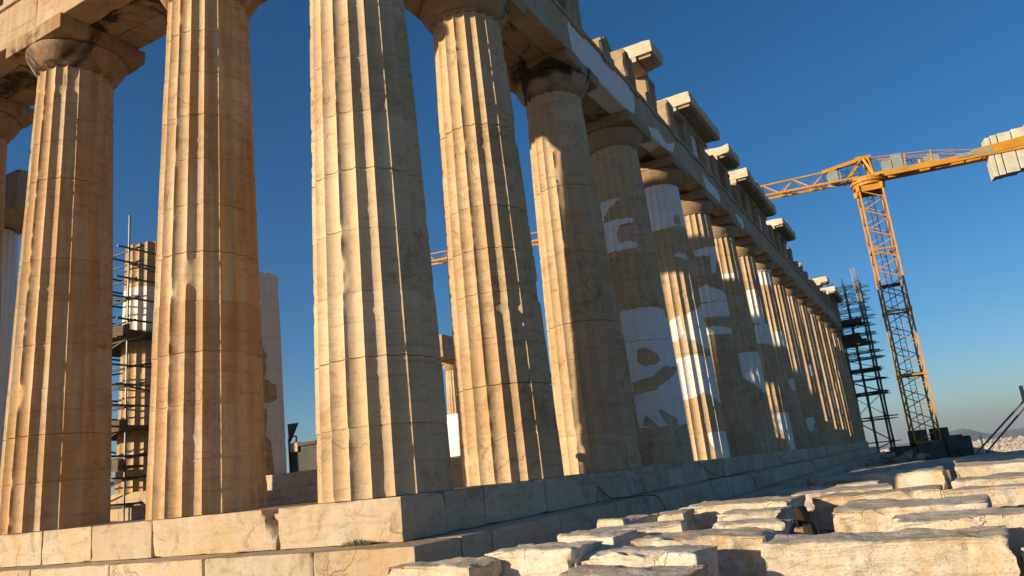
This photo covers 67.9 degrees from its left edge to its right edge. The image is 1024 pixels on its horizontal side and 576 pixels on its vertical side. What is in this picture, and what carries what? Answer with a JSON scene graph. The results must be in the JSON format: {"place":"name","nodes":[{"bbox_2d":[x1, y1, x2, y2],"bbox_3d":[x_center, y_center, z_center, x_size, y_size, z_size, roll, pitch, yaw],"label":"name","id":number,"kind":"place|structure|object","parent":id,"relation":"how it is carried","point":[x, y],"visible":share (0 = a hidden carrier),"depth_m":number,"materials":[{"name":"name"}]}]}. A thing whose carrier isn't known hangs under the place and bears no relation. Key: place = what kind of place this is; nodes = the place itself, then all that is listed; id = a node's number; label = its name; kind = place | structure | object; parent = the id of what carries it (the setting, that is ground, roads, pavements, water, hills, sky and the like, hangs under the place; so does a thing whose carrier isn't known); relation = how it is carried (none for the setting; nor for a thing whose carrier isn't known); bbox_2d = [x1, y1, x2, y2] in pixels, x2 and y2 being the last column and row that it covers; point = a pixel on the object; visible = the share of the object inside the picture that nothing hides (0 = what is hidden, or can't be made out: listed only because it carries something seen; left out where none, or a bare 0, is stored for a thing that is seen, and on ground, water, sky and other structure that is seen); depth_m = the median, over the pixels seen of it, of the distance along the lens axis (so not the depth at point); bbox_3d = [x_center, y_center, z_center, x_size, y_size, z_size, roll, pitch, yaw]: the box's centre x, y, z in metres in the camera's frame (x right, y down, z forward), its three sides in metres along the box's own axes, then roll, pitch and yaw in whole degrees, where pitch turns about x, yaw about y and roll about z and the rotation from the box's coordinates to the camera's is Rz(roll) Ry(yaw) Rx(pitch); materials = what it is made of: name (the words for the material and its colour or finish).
{"place":"outdoors","nodes":[
{"label":"outdoors","id":0,"kind":"place"},
{"bbox_2d":[6,0,1023,494],"label":"sky","id":1,"kind":"structure","parent":0,"point":[795,88],"materials":[{"name":"blue"}]},
{"bbox_2d":[808,511,819,533],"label":"marble block","id":2,"kind":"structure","parent":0,"point":[813,517],"depth_m":14.03,"materials":[{"name":"grey stone"}]},
{"bbox_2d":[770,487,825,496],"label":"marble block","id":3,"kind":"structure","parent":2,"relation":"on","point":[782,493],"depth_m":14.69,"materials":[{"name":"grey stone"}]},
{"bbox_2d":[791,483,892,511],"bbox_3d":[5.736,3.632,13.236,1.672,0.346,1.220,-11,-15,21],"label":"marble block","id":4,"kind":"object","parent":2,"relation":"on","point":[809,504],"depth_m":12.90,"materials":[{"name":"beige stone"}]},
{"bbox_2d":[836,480,880,486],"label":"marble block","id":5,"kind":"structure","parent":4,"relation":"on","point":[863,483],"depth_m":13.46,"materials":[{"name":"beige stone"}]},
{"bbox_2d":[820,529,834,533],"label":"marble block","id":6,"kind":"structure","parent":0,"point":[824,531],"depth_m":11.31,"materials":[{"name":"beige stone"}]},
{"bbox_2d":[812,485,942,530],"bbox_3d":[5.550,3.310,11.443,1.816,0.523,1.114,-12,-15,23],"label":"marble block","id":7,"kind":"object","parent":6,"relation":"on","point":[825,505],"depth_m":11.25,"materials":[{"name":"beige stone"}]},
{"bbox_2d":[819,447,998,533],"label":"ground","id":8,"kind":"structure","parent":0,"point":[980,452],"depth_m":55.30,"materials":[{"name":"grey stone"}]},
{"bbox_2d":[0,441,885,575],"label":"temple platform","id":9,"kind":"structure","parent":8,"relation":"on","point":[310,538],"depth_m":11.48,"materials":[{"name":"stone"}]},
{"bbox_2d":[0,97,34,316],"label":"fluted column","id":10,"kind":"structure","parent":9,"relation":"on","point":[15,118],"depth_m":18.99,"materials":[{"name":"stone"}]},
{"bbox_2d":[0,0,167,106],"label":"front entablature","id":11,"kind":"structure","parent":10,"relation":"on","point":[138,24],"depth_m":16.69,"materials":[{"name":"stone"}]},
{"bbox_2d":[0,12,145,534],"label":"fluted column","id":12,"kind":"structure","parent":9,"relation":"on","point":[55,470],"depth_m":15.24,"materials":[{"name":"stone"}]},
{"bbox_2d":[145,0,267,520],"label":"fluted column","id":13,"kind":"structure","parent":9,"relation":"on","point":[206,449],"depth_m":13.06,"materials":[{"name":"stone"}]},
{"bbox_2d":[110,457,462,521],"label":"porch platform","id":14,"kind":"structure","parent":9,"relation":"on","point":[297,487],"depth_m":17.35,"materials":[{"name":"stone"}]},
{"bbox_2d":[0,228,17,466],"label":"porch column","id":15,"kind":"structure","parent":14,"relation":"on","point":[9,275],"depth_m":26.27,"materials":[{"name":"stone"}]},
{"bbox_2d":[110,215,155,520],"bbox_3d":[-10.594,2.498,22.229,4.367,8.150,4.665,-13,-16,27],"label":"porch scaffold","id":16,"kind":"object","parent":14,"relation":"on","point":[123,334],"visible":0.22,"depth_m":20.19,"materials":[{"name":"metal"}]},
{"bbox_2d":[115,241,156,493],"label":"porch column","id":17,"kind":"structure","parent":14,"relation":"on","point":[139,352],"depth_m":21.11,"materials":[{"name":"stone"}]},
{"bbox_2d":[259,271,286,474],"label":"porch column","id":18,"kind":"structure","parent":14,"relation":"on","point":[274,433],"depth_m":19.45,"materials":[{"name":"stone"}]},
{"bbox_3d":[-21.524,3.554,27.861,1.618,9.584,1.618,-13,-16,27],"label":"porch column","id":19,"kind":"object","parent":14,"relation":"on","visible":0},
{"bbox_2d":[4,169,27,234],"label":"porch beam","id":20,"kind":"structure","parent":19,"relation":"on","point":[16,190],"depth_m":25.74,"materials":[{"name":"stone"}]},
{"bbox_2d":[290,440,316,471],"bbox_3d":[-6.343,6.642,29.737,3.400,1.500,3.200,-13,-16,27],"label":"site hut","id":21,"kind":"object","parent":9,"relation":"on","point":[303,456],"visible":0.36,"depth_m":28.92,"materials":[{"name":"metal"}]},
{"bbox_2d":[287,423,297,472],"bbox_3d":[-8.394,6.346,29.252,0.500,2.251,0.125,-13,-16,27],"label":"steel bracket","id":22,"kind":"object","parent":21,"relation":"attached to","point":[292,427],"visible":0.93,"depth_m":29.42,"materials":[{"name":"black metal"}]},
{"bbox_2d":[308,448,316,469],"bbox_3d":[-7.252,6.483,28.510,1.000,1.000,0.037,-13,-16,27],"label":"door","id":23,"kind":"structure","parent":21,"relation":"in","point":[312,452],"depth_m":28.65,"materials":[{"name":"grey"}]},
{"bbox_2d":[340,538,372,546],"bbox_3d":[-1.999,3.266,9.787,0.539,0.098,0.122,-13,-16,27],"label":"grass tuft","id":24,"kind":"object","parent":9,"relation":"on","point":[354,543],"visible":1,"depth_m":9.77,"materials":[{"name":"green plant"}]},
{"bbox_2d":[310,0,453,502],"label":"fluted column","id":25,"kind":"structure","parent":9,"relation":"on","point":[381,418],"depth_m":11.14,"materials":[{"name":"stone"}]},
{"bbox_2d":[387,556,501,575],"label":"marble block","id":26,"kind":"object","parent":9,"relation":"on","point":[474,566],"depth_m":7.87,"materials":[{"name":"beige stone"}]},
{"bbox_2d":[442,359,457,414],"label":"fluted column","id":27,"kind":"structure","parent":9,"relation":"on","point":[448,367],"depth_m":65.49,"materials":[{"name":"stone"}]},
{"bbox_2d":[447,413,460,457],"bbox_3d":[-0.875,7.347,35.475,3.400,3.200,2.400,-13,-16,27],"label":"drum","id":28,"kind":"object","parent":9,"relation":"on","point":[453,431],"depth_m":35.20,"materials":[{"name":"white stone"}]},
{"bbox_2d":[404,0,563,486],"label":"fluted column","id":29,"kind":"structure","parent":9,"relation":"on","point":[508,427],"depth_m":14.61,"materials":[{"name":"stone"}]},
{"bbox_2d":[507,48,641,474],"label":"fluted column","id":30,"kind":"structure","parent":9,"relation":"on","point":[596,424],"depth_m":18.42,"materials":[{"name":"stone"}]},
{"bbox_2d":[598,486,667,510],"bbox_3d":[2.612,3.949,13.878,2.598,0.816,5.214,-13,-16,27],"label":"cable","id":31,"kind":"object","parent":9,"relation":"on","point":[632,496],"visible":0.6,"depth_m":15.56,"materials":[{"name":"black rubber"}]},
{"bbox_2d":[585,109,693,466],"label":"fluted column","id":32,"kind":"structure","parent":9,"relation":"on","point":[616,140],"depth_m":22.13,"materials":[{"name":"stone"}]},
{"bbox_2d":[640,154,730,460],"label":"fluted column","id":33,"kind":"structure","parent":9,"relation":"on","point":[664,176],"depth_m":25.81,"materials":[{"name":"stone"}]},
{"bbox_2d":[501,0,841,327],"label":"flank entablature","id":34,"kind":"structure","parent":33,"relation":"on","point":[541,28],"depth_m":24.70,"materials":[{"name":"stone"}]},
{"bbox_2d":[623,40,662,78],"bbox_3d":[4.329,-7.582,25.392,1.136,0.635,1.302,-13,-16,27],"label":"cornice fragment","id":35,"kind":"object","parent":34,"relation":"on","point":[646,57],"visible":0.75,"depth_m":24.94,"materials":[{"name":"stone"}]},
{"bbox_2d":[657,91,719,147],"bbox_3d":[6.964,-6.558,30.632,1.777,0.648,4.403,-13,-16,27],"label":"cornice fragment","id":36,"kind":"object","parent":34,"relation":"on","point":[689,111],"visible":0.52,"depth_m":29.58,"materials":[{"name":"stone"}]},
{"bbox_2d":[705,144,739,172],"bbox_3d":[9.496,-5.818,34.650,1.326,0.634,2.004,-13,-16,27],"label":"cornice fragment","id":37,"kind":"object","parent":34,"relation":"on","point":[726,156],"visible":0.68,"depth_m":33.97,"materials":[{"name":"stone"}]},
{"bbox_2d":[728,167,776,219],"bbox_3d":[12.588,-4.786,40.102,1.325,0.646,7.504,-13,-16,27],"label":"cornice fragment","id":38,"kind":"object","parent":34,"relation":"on","point":[747,184],"visible":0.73,"depth_m":38.72,"materials":[{"name":"stone"}]},
{"bbox_2d":[766,218,795,243],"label":"cornice fragment","id":39,"kind":"object","parent":34,"relation":"on","point":[782,228],"visible":0.56,"depth_m":46.02,"materials":[{"name":"stone"}]},
{"bbox_2d":[812,276,829,287],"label":"cornice fragment","id":40,"kind":"object","parent":34,"relation":"on","point":[821,281],"visible":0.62,"depth_m":62.30,"materials":[{"name":"stone"}]},
{"bbox_2d":[820,286,842,303],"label":"cornice fragment","id":41,"kind":"object","parent":34,"relation":"on","point":[835,295],"visible":0.54,"depth_m":67.57,"materials":[{"name":"stone"}]},
{"bbox_2d":[679,187,757,456],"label":"fluted column","id":42,"kind":"structure","parent":9,"relation":"on","point":[698,205],"depth_m":29.50,"materials":[{"name":"stone"}]},
{"bbox_2d":[699,463,756,486],"bbox_3d":[6.404,5.577,22.660,0.214,1.022,3.610,-17,-18,39],"label":"cable","id":43,"kind":"object","parent":9,"relation":"hanging from","point":[728,476],"visible":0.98,"depth_m":22.71,"materials":[{"name":"black rubber"}]},
{"bbox_2d":[710,214,778,453],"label":"fluted column","id":44,"kind":"structure","parent":9,"relation":"on","point":[726,229],"depth_m":33.21,"materials":[{"name":"stone"}]},
{"bbox_2d":[735,236,795,450],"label":"fluted column","id":45,"kind":"structure","parent":9,"relation":"on","point":[748,247],"depth_m":36.90,"materials":[{"name":"stone"}]},
{"bbox_2d":[754,253,808,448],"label":"fluted column","id":46,"kind":"structure","parent":9,"relation":"on","point":[765,264],"depth_m":40.59,"materials":[{"name":"stone"}]},
{"bbox_2d":[771,268,820,447],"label":"fluted column","id":47,"kind":"structure","parent":9,"relation":"on","point":[780,277],"depth_m":44.29,"materials":[{"name":"stone"}]},
{"bbox_2d":[785,280,829,445],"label":"fluted column","id":48,"kind":"structure","parent":9,"relation":"on","point":[792,288],"depth_m":47.98,"materials":[{"name":"stone"}]},
{"bbox_2d":[796,291,838,444],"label":"fluted column","id":49,"kind":"structure","parent":9,"relation":"on","point":[803,297],"depth_m":51.69,"materials":[{"name":"stone"}]},
{"bbox_2d":[807,300,845,443],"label":"fluted column","id":50,"kind":"structure","parent":9,"relation":"on","point":[812,307],"depth_m":55.39,"materials":[{"name":"stone"}]},
{"bbox_2d":[816,308,851,443],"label":"fluted column","id":51,"kind":"structure","parent":9,"relation":"on","point":[821,314],"depth_m":59.06,"materials":[{"name":"stone"}]},
{"bbox_2d":[823,316,856,442],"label":"fluted column","id":52,"kind":"structure","parent":9,"relation":"on","point":[828,321],"depth_m":62.77,"materials":[{"name":"stone"}]},
{"bbox_2d":[830,322,861,441],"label":"fluted column","id":53,"kind":"structure","parent":9,"relation":"on","point":[834,327],"depth_m":66.44,"materials":[{"name":"stone"}]},
{"bbox_2d":[836,327,865,441],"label":"fluted column","id":54,"kind":"structure","parent":9,"relation":"on","point":[839,332],"depth_m":69.62,"materials":[{"name":"stone"}]},
{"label":"fluted column","id":55,"kind":"object","parent":9,"relation":"on","visible":0},
{"bbox_2d":[439,334,453,360],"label":"beam","id":56,"kind":"structure","parent":55,"relation":"on","point":[446,345],"depth_m":64.65,"materials":[{"name":"stone"}]},
{"bbox_2d":[557,529,636,545],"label":"marble block","id":57,"kind":"object","parent":8,"relation":"on","point":[619,537],"depth_m":9.21,"materials":[{"name":"beige stone"}]},
{"bbox_2d":[559,564,708,575],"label":"marble block","id":58,"kind":"object","parent":8,"relation":"on","point":[622,570],"depth_m":6.46,"materials":[{"name":"beige stone"}]},
{"bbox_2d":[591,519,689,537],"bbox_3d":[1.686,3.263,9.925,1.231,0.368,0.696,-11,-15,19],"label":"marble block","id":59,"kind":"object","parent":8,"relation":"on","point":[657,528],"depth_m":9.66,"materials":[{"name":"beige stone"}]},
{"bbox_2d":[597,513,659,527],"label":"marble block","id":60,"kind":"object","parent":59,"relation":"on","point":[634,519],"depth_m":10.50,"materials":[{"name":"beige stone"}]},
{"bbox_2d":[657,508,696,529],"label":"marble block","id":61,"kind":"object","parent":8,"relation":"on","point":[679,514],"depth_m":10.56,"materials":[{"name":"beige stone"}]},
{"bbox_2d":[430,125,1023,461],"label":"tower crane","id":62,"kind":"object","parent":8,"relation":"on","point":[1001,154],"visible":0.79,"depth_m":54.08,"materials":[{"name":"yellow paint"}]},
{"bbox_2d":[717,505,797,525],"bbox_3d":[3.303,3.200,10.264,0.945,0.417,0.752,-14,-16,31],"label":"marble block","id":63,"kind":"object","parent":8,"relation":"on","point":[785,512],"depth_m":10.12,"materials":[{"name":"beige stone"}]},
{"bbox_2d":[741,518,796,533],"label":"marble block","id":64,"kind":"object","parent":8,"relation":"on","point":[793,523],"depth_m":9.57,"materials":[{"name":"beige stone"}]},
{"bbox_2d":[760,485,835,496],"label":"marble block","id":65,"kind":"object","parent":8,"relation":"on","point":[811,487],"depth_m":18.01,"materials":[{"name":"beige stone"}]},
{"bbox_2d":[827,277,902,451],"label":"flank scaffold","id":66,"kind":"object","parent":8,"relation":"on","point":[854,339],"visible":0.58,"depth_m":72.01,"materials":[{"name":"grey metal"}]},
{"bbox_2d":[850,268,866,318],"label":"ladder tower","id":67,"kind":"structure","parent":66,"relation":"on","point":[858,294],"depth_m":72.04,"materials":[{"name":"metal"}]},
{"bbox_2d":[807,467,951,488],"bbox_3d":[9.764,5.384,20.557,3.558,0.755,3.306,-12,-15,23],"label":"marble block","id":68,"kind":"object","parent":8,"relation":"on","point":[834,480],"depth_m":20.02,"materials":[{"name":"grey stone"}]},
{"bbox_2d":[893,455,907,463],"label":"rubble stone","id":69,"kind":"object","parent":8,"relation":"on","point":[900,458],"visible":0.58,"depth_m":44.31,"materials":[{"name":"stone"}]},
{"bbox_2d":[903,453,912,461],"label":"rubble stone","id":70,"kind":"object","parent":8,"relation":"on","point":[908,457],"visible":0.59,"depth_m":46.72,"materials":[{"name":"stone"}]},
{"bbox_2d":[912,453,924,460],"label":"rubble stone","id":71,"kind":"object","parent":8,"relation":"on","point":[919,457],"visible":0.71,"depth_m":48.59,"materials":[{"name":"stone"}]},
{"bbox_2d":[841,450,1023,485],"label":"marble block","id":72,"kind":"object","parent":8,"relation":"on","point":[946,463],"depth_m":25.80,"materials":[{"name":"grey stone"}]},
{"bbox_2d":[952,454,1023,477],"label":"marble block","id":73,"kind":"object","parent":8,"relation":"on","point":[1001,458],"depth_m":17.95,"materials":[{"name":"beige stone"}]},
{"bbox_2d":[974,385,1023,454],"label":"pole frame","id":74,"kind":"object","parent":8,"relation":"on","point":[1021,389],"visible":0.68,"depth_m":33.69,"materials":[{"name":"metal"}]},
{"bbox_2d":[1019,544,1023,563],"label":"marble block","id":75,"kind":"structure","parent":8,"relation":"on","point":[1021,547],"depth_m":5.98,"materials":[{"name":"beige stone"}]},
{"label":"marble block","id":76,"kind":"object","parent":8,"relation":"on","visible":0},
{"bbox_2d":[760,525,1019,575],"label":"marble block","id":77,"kind":"object","parent":76,"relation":"on","point":[979,551],"depth_m":6.31,"materials":[{"name":"beige stone"}]},
{"bbox_2d":[887,507,1023,575],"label":"marble block","id":78,"kind":"object","parent":76,"relation":"on","point":[1012,519],"depth_m":6.76,"materials":[{"name":"beige stone"}]},
{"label":"marble block","id":79,"kind":"object","parent":8,"relation":"on","visible":0},
{"bbox_2d":[794,524,813,534],"bbox_3d":[3.454,3.033,8.901,0.299,0.516,0.616,-13,-16,27],"label":"wedge stone","id":80,"kind":"object","parent":79,"relation":"on","point":[804,529],"visible":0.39,"depth_m":8.78,"materials":[{"name":"stone"}]},
{"bbox_2d":[794,506,817,534],"bbox_3d":[3.687,3.021,9.364,0.247,0.671,0.462,-13,-16,27],"label":"upright stone","id":81,"kind":"object","parent":79,"relation":"on","point":[801,514],"visible":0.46,"depth_m":9.29,"materials":[{"name":"brown stone"}]},
{"bbox_2d":[832,494,991,532],"bbox_3d":[4.403,2.580,8.287,1.573,0.549,1.201,-13,-15,25],"label":"marble block","id":82,"kind":"object","parent":79,"relation":"on","point":[864,515],"depth_m":8.03,"materials":[{"name":"beige stone"}]},
{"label":"marble block","id":83,"kind":"object","parent":8,"relation":"on","visible":0},
{"bbox_2d":[941,483,1023,507],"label":"marble block","id":84,"kind":"object","parent":83,"relation":"on","point":[1006,496],"depth_m":9.04,"materials":[{"name":"beige stone"}]},
{"bbox_2d":[951,472,1023,488],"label":"marble block","id":85,"kind":"object","parent":83,"relation":"on","point":[1001,478],"depth_m":9.89,"materials":[{"name":"beige stone"}]},
{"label":"marble block","id":86,"kind":"object","parent":8,"relation":"on","visible":0},
{"bbox_2d":[861,466,947,489],"bbox_3d":[7.744,3.905,14.961,1.568,0.632,1.347,-15,-17,33],"label":"marble block","id":87,"kind":"object","parent":86,"relation":"on","point":[910,477],"depth_m":14.48,"materials":[{"name":"beige stone"}]},
{"bbox_2d":[955,458,1023,476],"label":"marble block","id":88,"kind":"object","parent":86,"relation":"on","point":[974,469],"depth_m":13.33,"materials":[{"name":"beige stone"}]},
{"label":"marble block","id":89,"kind":"object","parent":8,"relation":"on","visible":0},
{"bbox_2d":[680,495,805,529],"bbox_3d":[3.447,3.399,11.308,1.619,0.471,1.256,-14,-16,30],"label":"marble block","id":90,"kind":"object","parent":89,"relation":"on","point":[705,514],"depth_m":11.05,"materials":[{"name":"beige stone"}]},
{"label":"marble block","id":91,"kind":"object","parent":8,"relation":"on","visible":0},
{"bbox_2d":[630,527,784,575],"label":"marble block","id":92,"kind":"object","parent":91,"relation":"on","point":[739,551],"depth_m":7.74,"materials":[{"name":"beige stone"}]},
{"bbox_2d":[712,517,792,533],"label":"marble block","id":93,"kind":"object","parent":91,"relation":"on","point":[778,524],"depth_m":8.95,"materials":[{"name":"beige stone"}]},
{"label":"marble block","id":94,"kind":"object","parent":8,"relation":"on","visible":0},
{"bbox_2d":[484,540,602,575],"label":"marble block","id":95,"kind":"object","parent":94,"relation":"on","point":[548,559],"depth_m":7.76,"materials":[{"name":"beige stone"}]},
{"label":"marble block","id":96,"kind":"object","parent":8,"relation":"on","visible":0},
{"bbox_2d":[579,544,719,575],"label":"marble block","id":97,"kind":"object","parent":96,"relation":"on","point":[649,556],"depth_m":7.21,"materials":[{"name":"beige stone"}]},
{"bbox_2d":[869,428,1023,447],"bbox_3d":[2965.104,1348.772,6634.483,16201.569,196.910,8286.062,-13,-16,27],"label":"hills","id":98,"kind":"structure","parent":0,"point":[974,435],"depth_m":6068.77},
{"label":"rubble stone","id":99,"kind":"object","parent":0,"visible":0},
{"bbox_2d":[887,452,895,459],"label":"rubble stone","id":100,"kind":"object","parent":99,"relation":"on","point":[892,455],"visible":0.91,"depth_m":44.90,"materials":[{"name":"stone"}]},
{"bbox_2d":[880,454,890,458],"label":"rubble stone","id":101,"kind":"object","parent":100,"relation":"on","point":[884,456],"visible":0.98,"depth_m":44.90,"materials":[{"name":"stone"}]},
{"bbox_3d":[18.780,9.200,38.620,0.545,0.397,0.691,-18,-13,5],"label":"rubble stone","id":102,"kind":"object","parent":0,"visible":0},
{"bbox_2d":[866,461,877,466],"bbox_3d":[18.309,8.972,38.688,0.552,0.317,0.435,-16,-16,7],"label":"rubble stone","id":103,"kind":"object","parent":102,"relation":"on","point":[870,463],"visible":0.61,"depth_m":38.53,"materials":[{"name":"stone"}]},
{"label":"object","id":104,"kind":"structure","parent":0,"visible":0},
{"bbox_2d":[880,436,1023,451],"bbox_3d":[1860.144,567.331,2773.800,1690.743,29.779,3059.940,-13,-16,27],"label":"city","id":105,"kind":"object","parent":104,"relation":"on","point":[1001,443],"visible":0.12,"depth_m":2847.76}
]}

